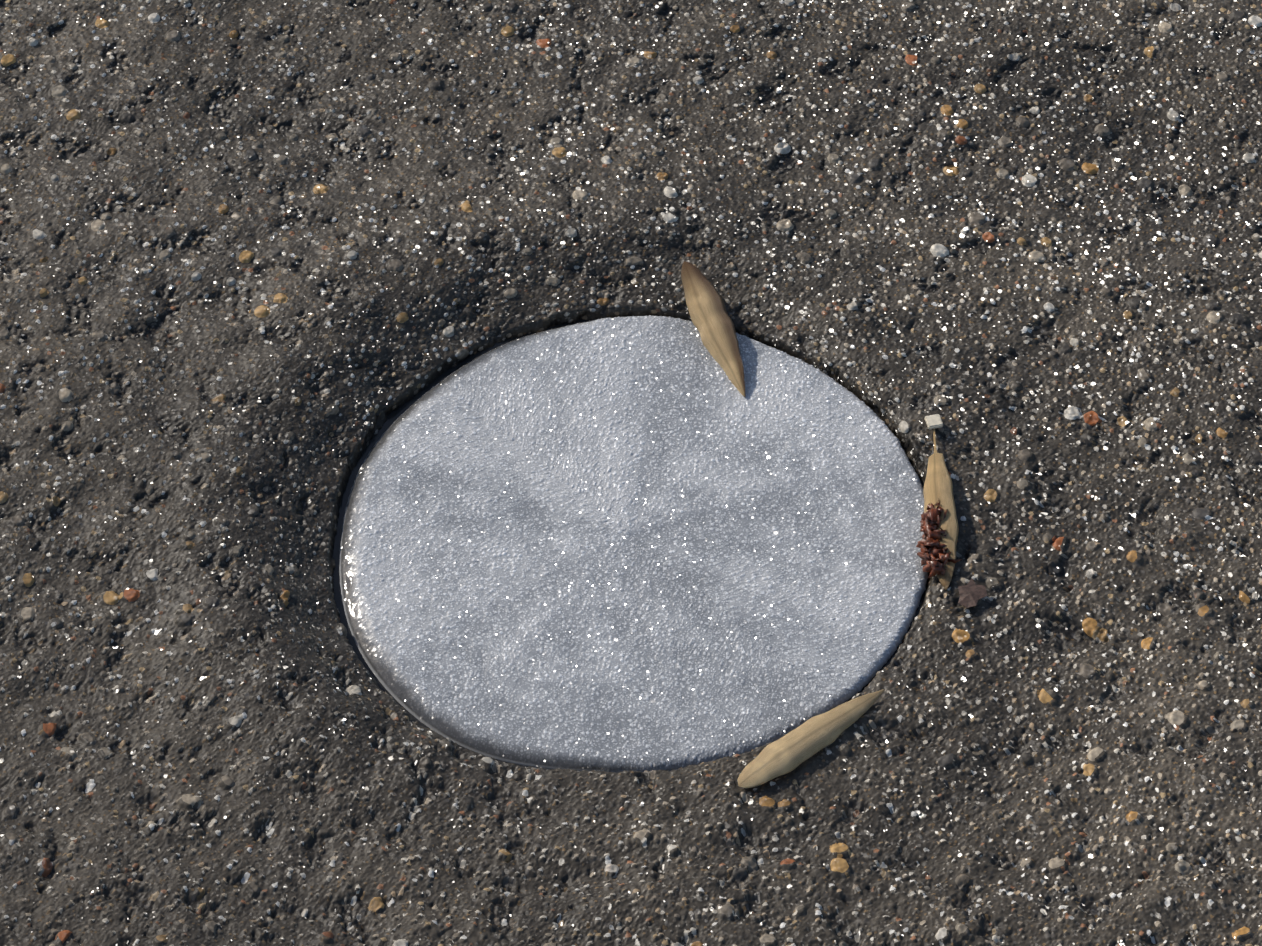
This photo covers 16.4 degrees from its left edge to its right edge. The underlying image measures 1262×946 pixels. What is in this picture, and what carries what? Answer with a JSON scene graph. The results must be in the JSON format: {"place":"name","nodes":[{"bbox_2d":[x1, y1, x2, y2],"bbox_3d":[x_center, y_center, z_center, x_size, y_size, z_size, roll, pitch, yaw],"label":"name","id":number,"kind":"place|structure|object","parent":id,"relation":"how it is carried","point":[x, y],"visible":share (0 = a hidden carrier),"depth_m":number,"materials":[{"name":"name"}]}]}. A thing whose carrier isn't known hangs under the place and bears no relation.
{"place":"outdoors","nodes":[
{"label":"outdoors","id":0,"kind":"place"},
{"bbox_2d":[0,0,1261,945],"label":"asphalt ground","id":1,"kind":"structure","parent":0,"point":[267,267],"depth_m":0.54,"materials":[{"name":"grey asphalt"}]},
{"bbox_2d":[332,319,930,767],"bbox_3d":[0.001,0.008,0.526,0.080,0.001,0.078,1,51,1],"label":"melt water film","id":2,"kind":"object","parent":1,"relation":"on","point":[392,417],"visible":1,"depth_m":0.53,"materials":[{"name":"grey"}]},
{"bbox_2d":[339,315,928,772],"bbox_3d":[0.000,0.007,0.526,0.072,0.002,0.070,1,51,1],"label":"ice disc","id":3,"kind":"object","parent":2,"relation":"on","point":[633,543],"visible":1,"depth_m":0.52,"materials":[{"name":"grey ice"}]},
{"bbox_2d":[681,261,745,396],"bbox_3d":[0.010,-0.018,0.543,0.005,0.002,0.022,-37,57,22],"label":"leaf","id":4,"kind":"object","parent":3,"relation":"on","point":[712,321],"visible":1,"depth_m":0.54,"materials":[{"name":"beige plant"}]},
{"bbox_2d":[737,689,884,787],"bbox_3d":[0.021,0.030,0.504,0.022,0.002,0.004,-32,69,-25],"label":"leaf","id":5,"kind":"object","parent":1,"relation":"on","point":[792,750],"visible":1,"depth_m":0.50,"materials":[{"name":"beige plant"}]},
{"bbox_2d":[916,414,960,589],"bbox_3d":[0.036,0.003,0.526,0.005,0.006,0.026,-13,51,15],"label":"leaf","id":6,"kind":"object","parent":1,"relation":"on","point":[937,543],"visible":1,"depth_m":0.52,"materials":[{"name":"beige plant"}]},
{"bbox_2d":[958,578,986,607],"bbox_3d":[0.040,0.014,0.518,0.003,0.001,0.004,33,60,22],"label":"leaf fragment","id":7,"kind":"object","parent":1,"relation":"on","point":[971,593],"visible":1,"depth_m":0.52,"materials":[{"name":"brown plant"}]}
]}

